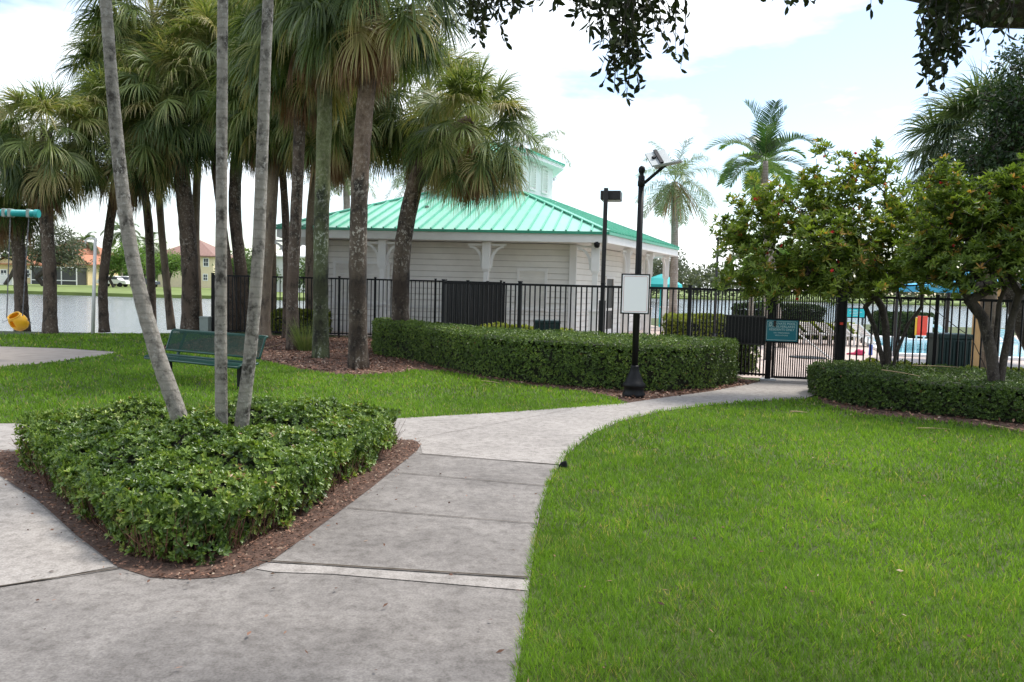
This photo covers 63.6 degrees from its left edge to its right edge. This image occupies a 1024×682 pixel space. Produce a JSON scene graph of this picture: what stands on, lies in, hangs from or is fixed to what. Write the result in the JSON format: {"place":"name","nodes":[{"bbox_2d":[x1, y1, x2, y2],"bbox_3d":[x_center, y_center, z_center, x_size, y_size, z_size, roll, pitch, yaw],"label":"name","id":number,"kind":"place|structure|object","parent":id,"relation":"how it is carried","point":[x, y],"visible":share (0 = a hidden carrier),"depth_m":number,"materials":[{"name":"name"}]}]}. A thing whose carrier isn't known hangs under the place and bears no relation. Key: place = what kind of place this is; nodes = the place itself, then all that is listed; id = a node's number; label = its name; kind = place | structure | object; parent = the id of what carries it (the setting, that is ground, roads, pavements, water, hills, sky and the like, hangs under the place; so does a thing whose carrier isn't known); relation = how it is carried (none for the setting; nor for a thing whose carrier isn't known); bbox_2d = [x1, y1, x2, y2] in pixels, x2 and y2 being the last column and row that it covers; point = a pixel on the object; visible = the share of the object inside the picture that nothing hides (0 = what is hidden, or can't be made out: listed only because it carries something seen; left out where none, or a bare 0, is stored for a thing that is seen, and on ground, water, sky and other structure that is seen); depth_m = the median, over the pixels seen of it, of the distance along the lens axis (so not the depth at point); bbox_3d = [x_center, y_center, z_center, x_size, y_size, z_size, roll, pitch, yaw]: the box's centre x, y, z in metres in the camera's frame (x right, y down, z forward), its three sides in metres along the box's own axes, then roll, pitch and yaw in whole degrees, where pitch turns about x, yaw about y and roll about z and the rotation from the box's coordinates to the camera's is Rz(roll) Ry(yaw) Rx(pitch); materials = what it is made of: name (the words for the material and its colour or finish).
{"place":"outdoors","nodes":[
{"label":"outdoors","id":0,"kind":"place"},
{"bbox_2d":[157,240,232,287],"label":"house","id":1,"kind":"structure","parent":0,"point":[207,255],"depth_m":141.71,"materials":[{"name":"beige paint"}]},
{"bbox_2d":[276,245,305,292],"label":"house","id":2,"kind":"structure","parent":0,"point":[279,259],"depth_m":119.66,"materials":[{"name":"white paint"}]},
{"bbox_2d":[0,332,626,422],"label":"lawn grass","id":3,"kind":"structure","parent":0,"point":[142,370],"depth_m":14.00,"materials":[{"name":"green plant"}]},
{"bbox_2d":[305,172,380,209],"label":"queen palm","id":4,"kind":"object","parent":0,"point":[346,198],"visible":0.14,"depth_m":55.30,"materials":[{"name":"green plant"}]},
{"bbox_2d":[0,376,813,681],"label":"concrete path","id":5,"kind":"structure","parent":0,"point":[112,625],"depth_m":4.57,"materials":[{"name":"grey concrete"}]},
{"bbox_2d":[0,478,113,584],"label":"path slab","id":6,"kind":"structure","parent":5,"relation":"on","point":[40,548],"depth_m":5.48,"materials":[{"name":"concrete"}]},
{"bbox_2d":[0,437,419,578],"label":"planting bed","id":7,"kind":"object","parent":5,"relation":"on","point":[165,567],"visible":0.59,"depth_m":5.98,"materials":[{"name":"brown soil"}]},
{"bbox_2d":[99,0,187,423],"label":"slender palm","id":8,"kind":"object","parent":7,"relation":"on","point":[170,391],"visible":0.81,"depth_m":7.46,"materials":[{"name":"grey plant"}]},
{"bbox_2d":[9,395,403,565],"bbox_3d":[-3.062,0.930,7.348,3.797,0.676,4.549,2,4,0],"label":"planted hedge","id":9,"kind":"object","parent":7,"relation":"on","point":[198,467],"visible":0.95,"depth_m":6.44,"materials":[{"name":"green plant"}]},
{"bbox_2d":[214,0,227,434],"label":"slender palm","id":10,"kind":"object","parent":7,"relation":"on","point":[221,395],"visible":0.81,"depth_m":7.36,"materials":[{"name":"grey plant"}]},
{"bbox_2d":[234,0,273,427],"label":"slender palm","id":11,"kind":"object","parent":7,"relation":"on","point":[242,415],"visible":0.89,"depth_m":7.41,"materials":[{"name":"grey plant"}]},
{"bbox_2d":[257,563,528,589],"bbox_3d":[-0.745,1.450,5.109,1.711,0.001,0.171,2,4,7],"label":"path edging","id":12,"kind":"object","parent":5,"relation":"on","point":[463,580],"visible":1,"depth_m":5.11,"materials":[{"name":"concrete"}]},
{"bbox_2d":[260,559,528,577],"bbox_3d":[-0.761,1.438,5.222,1.742,0.001,0.024,2,4,6],"label":"path joint","id":13,"kind":"object","parent":5,"relation":"on","point":[397,568],"visible":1,"depth_m":5.22,"materials":[{"name":"grey concrete"}]},
{"bbox_2d":[759,273,783,380],"bbox_3d":[5.559,-0.274,16.877,0.850,2.200,0.200,2,4,7],"label":"gate post","id":14,"kind":"object","parent":5,"relation":"on","point":[773,309],"visible":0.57,"depth_m":16.90,"materials":[{"name":"black metal"}]},
{"bbox_2d":[763,291,839,378],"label":"pool gate","id":15,"kind":"structure","parent":14,"relation":"attached to","point":[777,330],"depth_m":16.83,"materials":[{"name":"black metal"}]},
{"bbox_2d":[0,382,814,463],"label":"path slab","id":16,"kind":"structure","parent":0,"point":[546,436],"depth_m":10.57,"materials":[{"name":"concrete"}]},
{"bbox_2d":[0,293,1005,332],"bbox_3d":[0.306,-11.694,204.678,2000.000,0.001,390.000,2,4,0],"label":"lake","id":17,"kind":"structure","parent":0,"point":[74,313],"depth_m":58.09,"materials":[{"name":"grey liquid"}]},
{"bbox_2d":[0,280,1005,306],"bbox_3d":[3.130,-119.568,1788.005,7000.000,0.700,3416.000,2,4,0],"label":"bank","id":18,"kind":"structure","parent":0,"point":[116,290],"depth_m":107.86,"materials":[{"name":"green plant"}]},
{"bbox_2d":[0,235,32,284],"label":"broadleaf tree","id":19,"kind":"object","parent":18,"relation":"on","point":[3,255],"visible":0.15,"depth_m":118.86,"materials":[{"name":"green plant"}]},
{"bbox_2d":[25,224,92,285],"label":"broadleaf tree","id":20,"kind":"object","parent":18,"relation":"on","point":[69,248],"visible":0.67,"depth_m":116.90,"materials":[{"name":"green plant"}]},
{"bbox_2d":[0,240,117,284],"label":"house","id":21,"kind":"structure","parent":18,"relation":"on","point":[77,278],"depth_m":137.55,"materials":[{"name":"beige paint"}]},
{"bbox_2d":[97,241,126,286],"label":"broadleaf tree","id":22,"kind":"object","parent":18,"relation":"on","point":[115,266],"visible":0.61,"depth_m":121.07,"materials":[{"name":"green plant"}]},
{"bbox_2d":[100,220,140,275],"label":"palm tree","id":23,"kind":"object","parent":18,"relation":"on","point":[118,234],"visible":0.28,"depth_m":148.79,"materials":[{"name":"green plant"}]},
{"bbox_2d":[118,241,146,278],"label":"broadleaf tree","id":24,"kind":"object","parent":18,"relation":"on","point":[142,257],"visible":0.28,"depth_m":120.21,"materials":[{"name":"green plant"}]},
{"bbox_2d":[155,248,181,280],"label":"broadleaf tree","id":25,"kind":"object","parent":18,"relation":"on","point":[174,265],"visible":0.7,"depth_m":110.98,"materials":[{"name":"green plant"}]},
{"bbox_2d":[278,248,1003,303],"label":"wood","id":26,"kind":"object","parent":18,"relation":"on","point":[698,278],"visible":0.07,"depth_m":210.57,"materials":[{"name":"green plant"}]},
{"bbox_2d":[645,247,693,293],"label":"feathery tree","id":27,"kind":"object","parent":18,"relation":"on","point":[657,270],"visible":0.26,"depth_m":148.84,"materials":[{"name":"green plant"}]},
{"bbox_2d":[0,316,1023,681],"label":"ground","id":28,"kind":"structure","parent":0,"point":[726,606],"depth_m":5.85,"materials":[{"name":"green plant"}]},
{"bbox_2d":[0,118,79,331],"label":"cabbage palm","id":29,"kind":"object","parent":28,"relation":"on","point":[18,230],"visible":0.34,"depth_m":25.72,"materials":[{"name":"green plant"}]},
{"bbox_2d":[0,71,111,333],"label":"cabbage palm","id":30,"kind":"object","parent":28,"relation":"on","point":[42,180],"visible":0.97,"depth_m":23.87,"materials":[{"name":"green plant"}]},
{"bbox_2d":[0,346,112,366],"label":"sand patch","id":31,"kind":"object","parent":28,"relation":"on","point":[18,355],"visible":0.86,"depth_m":18.42,"materials":[{"name":"white sand"}]},
{"bbox_2d":[0,208,40,217],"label":"swing frame","id":32,"kind":"object","parent":31,"relation":"on","point":[28,213],"visible":1,"depth_m":16.82,"materials":[{"name":"teal paint"}]},
{"bbox_2d":[2,217,30,330],"bbox_3d":[-10.153,-1.363,16.901,0.461,2.342,0.455,-2,5,-44],"label":"bucket swing","id":33,"kind":"object","parent":32,"relation":"hanging from","point":[18,322],"visible":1,"depth_m":16.92,"materials":[{"name":"yellow plastic"}]},
{"bbox_2d":[84,237,96,333],"bbox_3d":[-12.635,-1.649,24.784,0.367,2.922,0.107,2,4,0],"label":"gooseneck pole","id":34,"kind":"object","parent":28,"relation":"on","point":[93,287],"visible":0.96,"depth_m":24.75,"materials":[{"name":"metal"}]},
{"bbox_2d":[49,2,161,322],"bbox_3d":[-13.123,-6.053,28.562,5.175,11.265,5.281,2,4,0],"label":"cabbage palm","id":35,"kind":"object","parent":28,"relation":"on","point":[72,65],"visible":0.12,"depth_m":27.50,"materials":[{"name":"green plant"}]},
{"bbox_2d":[44,52,202,332],"bbox_3d":[-12.365,-4.686,26.433,4.748,8.876,4.787,0,4,-22],"label":"cabbage palm","id":36,"kind":"object","parent":28,"relation":"on","point":[153,176],"visible":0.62,"depth_m":25.53,"materials":[{"name":"green plant"}]},
{"bbox_2d":[65,0,202,329],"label":"cabbage palm","id":37,"kind":"object","parent":28,"relation":"on","point":[133,10],"visible":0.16,"depth_m":26.92,"materials":[{"name":"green plant"}]},
{"bbox_2d":[92,16,234,332],"bbox_3d":[-10.909,-5.293,26.904,5.070,10.090,5.106,2,4,0],"label":"cabbage palm","id":38,"kind":"object","parent":28,"relation":"on","point":[181,174],"visible":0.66,"depth_m":25.79,"materials":[{"name":"green plant"}]},
{"bbox_2d":[137,0,230,316],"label":"cabbage palm","id":39,"kind":"object","parent":28,"relation":"on","point":[196,192],"visible":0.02,"depth_m":27.89,"materials":[{"name":"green plant"}]},
{"bbox_2d":[141,0,257,331],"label":"cabbage palm","id":40,"kind":"object","parent":28,"relation":"on","point":[196,23],"visible":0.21,"depth_m":25.92,"materials":[{"name":"green plant"}]},
{"bbox_2d":[199,316,211,334],"bbox_3d":[-9.671,-0.484,26.045,0.310,0.578,0.310,2,4,0],"label":"utility box","id":41,"kind":"object","parent":28,"relation":"on","point":[204,323],"visible":0.74,"depth_m":25.91,"materials":[{"name":"grey metal"}]},
{"bbox_2d":[144,328,267,388],"bbox_3d":[-5.208,0.299,13.995,2.396,0.888,0.642,4,5,31],"label":"park bench","id":42,"kind":"object","parent":28,"relation":"on","point":[209,361],"visible":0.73,"depth_m":14.14,"materials":[{"name":"green metal"}]},
{"bbox_2d":[176,19,256,331],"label":"cabbage palm","id":43,"kind":"object","parent":28,"relation":"on","point":[235,224],"visible":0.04,"depth_m":27.80,"materials":[{"name":"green plant"}]},
{"bbox_2d":[202,3,275,319],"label":"cabbage palm","id":44,"kind":"object","parent":28,"relation":"on","point":[274,282],"depth_m":30.59,"materials":[{"name":"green plant"}]},
{"bbox_2d":[305,101,352,316],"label":"cabbage palm","id":45,"kind":"object","parent":28,"relation":"on","point":[309,259],"depth_m":27.77,"materials":[{"name":"brown plant"}]},
{"bbox_2d":[211,273,501,336],"bbox_3d":[-4.993,-1.085,26.487,9.321,1.960,0.140,2,4,0],"label":"metal fence","id":46,"kind":"object","parent":28,"relation":"on","point":[339,278],"visible":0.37,"depth_m":26.47,"materials":[{"name":"black metal"}]},
{"bbox_2d":[372,159,424,199],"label":"queen palm","id":47,"kind":"object","parent":28,"relation":"on","point":[402,179],"visible":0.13,"depth_m":53.54,"materials":[{"name":"green plant"}]},
{"bbox_2d":[164,335,759,402],"bbox_3d":[-2.216,0.346,20.860,16.758,0.001,9.087,5,5,40],"label":"mulch bed","id":48,"kind":"object","parent":28,"relation":"on","point":[489,378],"visible":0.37,"depth_m":17.62,"materials":[{"name":"brown wood"}]},
{"bbox_2d":[201,0,285,339],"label":"cabbage palm","id":49,"kind":"object","parent":48,"relation":"on","point":[270,235],"visible":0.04,"depth_m":24.28,"materials":[{"name":"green plant"}]},
{"bbox_2d":[197,46,347,338],"bbox_3d":[-7.012,-4.765,24.802,4.756,9.526,4.723,2,4,0],"label":"cabbage palm","id":50,"kind":"object","parent":48,"relation":"on","point":[243,130],"visible":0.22,"depth_m":23.97,"materials":[{"name":"green plant"}]},
{"bbox_2d":[216,0,357,349],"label":"cabbage palm","id":51,"kind":"object","parent":48,"relation":"on","point":[296,111],"visible":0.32,"depth_m":20.82,"materials":[{"name":"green plant"}]},
{"bbox_2d":[283,317,330,350],"bbox_3d":[-5.265,-0.221,21.053,1.302,0.966,1.398,2,4,0],"label":"grass tuft","id":52,"kind":"object","parent":48,"relation":"on","point":[300,343],"visible":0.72,"depth_m":20.90,"materials":[{"name":"green plant"}]},
{"bbox_2d":[229,0,410,358],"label":"cabbage palm","id":53,"kind":"object","parent":48,"relation":"on","point":[320,341],"visible":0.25,"depth_m":18.86,"materials":[{"name":"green plant"}]},
{"bbox_2d":[269,83,403,194],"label":"cabbage palm","id":54,"kind":"object","parent":48,"relation":"on","point":[342,145],"visible":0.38,"depth_m":23.09,"materials":[{"name":"green plant"}]},
{"bbox_2d":[273,0,474,369],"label":"cabbage palm","id":55,"kind":"object","parent":48,"relation":"on","point":[373,47],"visible":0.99,"depth_m":16.57,"materials":[{"name":"green plant"}]},
{"bbox_2d":[347,28,500,200],"bbox_3d":[-2.620,-4.827,25.040,5.196,9.845,5.152,2,4,0],"label":"cabbage palm","id":56,"kind":"object","parent":48,"relation":"on","point":[394,143],"visible":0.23,"depth_m":23.80,"materials":[{"name":"green plant"}]},
{"bbox_2d":[391,49,551,331],"bbox_3d":[-1.060,-3.412,20.802,3.878,7.692,3.909,0,4,-22],"label":"cabbage palm","id":57,"kind":"object","parent":48,"relation":"on","point":[478,175],"visible":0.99,"depth_m":20.15,"materials":[{"name":"green plant"}]},
{"bbox_2d":[371,317,740,390],"bbox_3d":[0.464,0.139,18.369,8.332,0.938,7.865,2,4,0],"label":"clipped hedge","id":58,"kind":"object","parent":48,"relation":"on","point":[577,358],"visible":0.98,"depth_m":15.60,"materials":[{"name":"green plant"}]},
{"bbox_2d":[441,279,770,378],"bbox_3d":[1.798,-0.340,18.466,7.685,1.920,0.087,3,4,24],"label":"metal fence","id":59,"kind":"object","parent":48,"relation":"on","point":[690,308],"visible":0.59,"depth_m":18.32,"materials":[{"name":"black metal"}]},
{"bbox_2d":[724,315,766,345],"bbox_3d":[4.816,-0.228,17.055,0.845,0.601,0.030,3,4,25],"label":"guard panel","id":60,"kind":"object","parent":59,"relation":"attached to","point":[746,329],"visible":0.88,"depth_m":17.04,"materials":[{"name":"black paint"}]},
{"bbox_2d":[620,149,682,397],"bbox_3d":[2.240,-1.091,13.509,0.867,4.115,0.548,4,5,32],"label":"lamp post","id":61,"kind":"object","parent":48,"relation":"on","point":[635,292],"visible":0.99,"depth_m":13.63,"materials":[{"name":"black metal"}]},
{"bbox_2d":[274,325,663,335],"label":"building slab","id":62,"kind":"structure","parent":28,"relation":"on","point":[652,330],"depth_m":34.05,"materials":[{"name":"concrete"}]},
{"bbox_2d":[271,307,332,334],"bbox_3d":[-7.075,-0.673,27.618,2.143,0.938,1.020,2,4,0],"label":"shrub row","id":63,"kind":"object","parent":62,"relation":"on","point":[301,315],"visible":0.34,"depth_m":27.39,"materials":[{"name":"green plant"}]},
{"bbox_2d":[275,143,679,333],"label":"pavilion","id":64,"kind":"structure","parent":62,"relation":"on","point":[540,236],"depth_m":28.57,"materials":[{"name":"white"}]},
{"bbox_2d":[605,279,612,328],"bbox_3d":[3.695,-1.380,31.652,0.020,1.990,0.876,3,4,24],"label":"door","id":65,"kind":"structure","parent":64,"relation":"in","point":[609,281],"depth_m":31.80,"materials":[{"name":"grey metal"}]},
{"bbox_2d":[445,280,504,325],"bbox_3d":[-0.966,-0.736,23.207,0.089,1.920,6.425,2,4,12],"label":"metal fence","id":66,"kind":"object","parent":28,"relation":"on","point":[476,303],"visible":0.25,"depth_m":22.95,"materials":[{"name":"black metal"}]},
{"bbox_2d":[506,114,572,182],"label":"queen palm","id":67,"kind":"object","parent":28,"relation":"on","point":[546,148],"visible":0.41,"depth_m":51.14,"materials":[{"name":"green plant"}]},
{"bbox_2d":[598,188,621,333],"bbox_3d":[2.427,-1.661,20.795,0.500,4.270,0.768,2,4,12],"label":"street lamp","id":68,"kind":"object","parent":28,"relation":"on","point":[606,196],"visible":0.62,"depth_m":20.46,"materials":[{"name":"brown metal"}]},
{"bbox_2d":[634,135,719,313],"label":"queen palm","id":69,"kind":"object","parent":28,"relation":"on","point":[672,196],"visible":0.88,"depth_m":36.57,"materials":[{"name":"green plant"}]},
{"bbox_2d":[451,0,1023,106],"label":"oak tree","id":70,"kind":"object","parent":28,"relation":"on","point":[1002,15],"visible":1,"depth_m":4.04,"materials":[{"name":"green plant"}]},
{"bbox_2d":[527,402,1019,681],"bbox_3d":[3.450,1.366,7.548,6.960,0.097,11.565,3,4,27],"label":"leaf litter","id":71,"kind":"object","parent":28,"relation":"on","point":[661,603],"visible":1,"depth_m":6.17,"materials":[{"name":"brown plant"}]},
{"bbox_2d":[738,331,1023,377],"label":"pool deck","id":72,"kind":"structure","parent":28,"relation":"on","point":[922,359],"depth_m":23.73,"materials":[{"name":"concrete"}]},
{"bbox_2d":[651,274,681,326],"bbox_3d":[6.992,-1.903,38.948,1.885,2.522,1.885,3,4,22],"label":"patio umbrella","id":73,"kind":"object","parent":72,"relation":"on","point":[656,280],"visible":0.44,"depth_m":38.31,"materials":[{"name":"teal fabric"}]},
{"bbox_2d":[659,312,725,336],"bbox_3d":[6.334,-0.453,28.226,2.531,1.102,1.604,2,4,0],"label":"shrub row","id":74,"kind":"object","parent":72,"relation":"on","point":[680,322],"visible":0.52,"depth_m":27.69,"materials":[{"name":"green plant"}]},
{"bbox_2d":[731,344,761,372],"bbox_3d":[5.119,0.262,18.298,0.838,0.948,0.707,2,4,0],"label":"shrub row","id":75,"kind":"object","parent":72,"relation":"on","point":[750,361],"visible":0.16,"depth_m":18.16,"materials":[{"name":"green plant"}]},
{"bbox_2d":[720,231,789,315],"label":"queen palm","id":76,"kind":"object","parent":72,"relation":"on","point":[749,255],"visible":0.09,"depth_m":29.75,"materials":[{"name":"green plant"}]},
{"bbox_2d":[703,99,816,358],"bbox_3d":[6.622,-2.961,21.816,2.914,6.958,2.844,1,4,-11],"label":"christmas palm","id":77,"kind":"object","parent":72,"relation":"on","point":[763,144],"visible":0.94,"depth_m":21.55,"materials":[{"name":"green plant"}]},
{"bbox_2d":[716,137,806,347],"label":"feather palm","id":78,"kind":"object","parent":72,"relation":"on","point":[787,180],"visible":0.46,"depth_m":26.40,"materials":[{"name":"green plant"}]},
{"bbox_2d":[730,301,827,321],"bbox_3d":[10.981,-0.894,34.089,3.963,1.480,1.511,2,4,0],"label":"shrub row","id":79,"kind":"object","parent":72,"relation":"on","point":[756,311],"visible":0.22,"depth_m":33.65,"materials":[{"name":"green plant"}]},
{"bbox_2d":[799,320,858,339],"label":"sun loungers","id":80,"kind":"object","parent":72,"relation":"on","point":[853,331],"visible":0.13,"depth_m":32.19,"materials":[{"name":"beige plastic"}]},
{"bbox_2d":[846,308,864,342],"bbox_3d":[12.665,-0.573,30.528,0.720,1.312,0.113,2,4,0],"label":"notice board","id":81,"kind":"object","parent":72,"relation":"on","point":[855,313],"visible":0.41,"depth_m":30.45,"materials":[{"name":"blue paint"}]},
{"bbox_2d":[849,323,907,346],"bbox_3d":[12.688,-0.197,28.625,1.867,0.798,0.640,1,4,-10],"label":"sun lounger","id":82,"kind":"object","parent":72,"relation":"on","point":[861,330],"visible":0.55,"depth_m":28.48,"materials":[{"name":"white paint"}]},
{"bbox_2d":[868,310,934,338],"bbox_3d":[16.352,-0.698,34.620,2.736,1.256,1.512,2,4,0],"label":"shrub row","id":83,"kind":"object","parent":72,"relation":"on","point":[903,321],"visible":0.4,"depth_m":34.16,"materials":[{"name":"green plant"}]},
{"bbox_2d":[860,337,1023,360],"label":"pool coping","id":84,"kind":"object","parent":72,"relation":"on","point":[924,355],"visible":0.19,"depth_m":24.49,"materials":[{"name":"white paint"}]},
{"bbox_2d":[892,272,1011,355],"bbox_3d":[13.091,-0.746,22.979,3.620,2.707,3.020,2,4,0],"label":"shade canopy","id":85,"kind":"object","parent":72,"relation":"on","point":[912,288],"visible":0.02,"depth_m":23.29,"materials":[{"name":"blue fabric"}]},
{"bbox_2d":[887,51,1023,367],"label":"cabbage palm","id":86,"kind":"object","parent":72,"relation":"on","point":[953,119],"visible":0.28,"depth_m":19.09,"materials":[{"name":"green plant"}]},
{"bbox_2d":[814,393,1023,431],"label":"mulch bed","id":87,"kind":"object","parent":28,"relation":"on","point":[958,419],"visible":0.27,"depth_m":12.46,"materials":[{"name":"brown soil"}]},
{"bbox_2d":[708,136,963,387],"bbox_3d":[5.585,-1.353,14.690,4.195,4.671,2.698,2,4,10],"label":"flowering tree","id":88,"kind":"object","parent":87,"relation":"on","point":[820,269],"visible":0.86,"depth_m":14.31,"materials":[{"name":"green plant"}]},
{"bbox_2d":[837,294,844,362],"bbox_3d":[6.662,-0.096,16.754,0.110,1.920,0.143,2,4,0],"label":"gate post","id":89,"kind":"object","parent":87,"relation":"on","point":[840,333],"visible":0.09,"depth_m":16.72,"materials":[{"name":"black metal"}]},
{"bbox_2d":[805,359,1023,423],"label":"clipped hedge","id":90,"kind":"object","parent":87,"relation":"on","point":[951,390],"visible":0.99,"depth_m":13.00,"materials":[{"name":"green plant"}]},
{"bbox_2d":[841,294,1023,371],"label":"metal fence","id":91,"kind":"object","parent":87,"relation":"on","point":[936,322],"visible":0.39,"depth_m":15.89,"materials":[{"name":"black metal"}]},
{"bbox_2d":[886,153,1023,397],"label":"flowering tree","id":92,"kind":"object","parent":87,"relation":"on","point":[975,254],"visible":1,"depth_m":12.69,"materials":[{"name":"green plant"}]},
{"bbox_2d":[845,357,1023,370],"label":"shrub row","id":93,"kind":"object","parent":28,"relation":"on","point":[866,360],"visible":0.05,"depth_m":17.37,"materials":[{"name":"green plant"}]},
{"bbox_2d":[926,332,972,367],"bbox_3d":[8.954,0.372,16.949,0.707,1.058,0.538,2,4,0],"label":"trash bin","id":94,"kind":"object","parent":28,"relation":"on","point":[953,349],"visible":0.53,"depth_m":16.68,"materials":[{"name":"plastic"}]},
{"bbox_2d":[938,34,1023,349],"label":"evergreen tree","id":95,"kind":"object","parent":28,"relation":"on","point":[1013,94],"visible":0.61,"depth_m":17.15,"materials":[{"name":"green plant"}]},
{"bbox_2d":[0,0,1023,295],"label":"sky","id":96,"kind":"structure","parent":0,"point":[845,77],"materials":[{"name":"white"}]},
{"bbox_2d":[533,319,560,330],"bbox_3d":[0.915,-0.104,21.942,0.713,0.913,0.542,2,4,0],"label":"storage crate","id":97,"kind":"object","parent":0,"point":[547,324],"visible":0.33,"depth_m":21.66,"materials":[{"name":"plastic"}]},
{"bbox_2d":[874,340,1023,356],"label":"pool water","id":98,"kind":"structure","parent":0,"point":[909,349],"depth_m":28.32,"materials":[{"name":"teal liquid"}]},
{"bbox_2d":[915,316,932,349],"bbox_3d":[13.830,-0.259,27.526,0.620,1.130,0.570,2,4,0],"label":"pool slide","id":99,"kind":"object","parent":98,"relation":"on","point":[918,325],"visible":0.56,"depth_m":27.73,"materials":[{"name":"red plastic"}]},
{"bbox_2d":[970,288,1000,365],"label":"pillar","id":100,"kind":"structure","parent":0,"point":[977,344],"depth_m":20.98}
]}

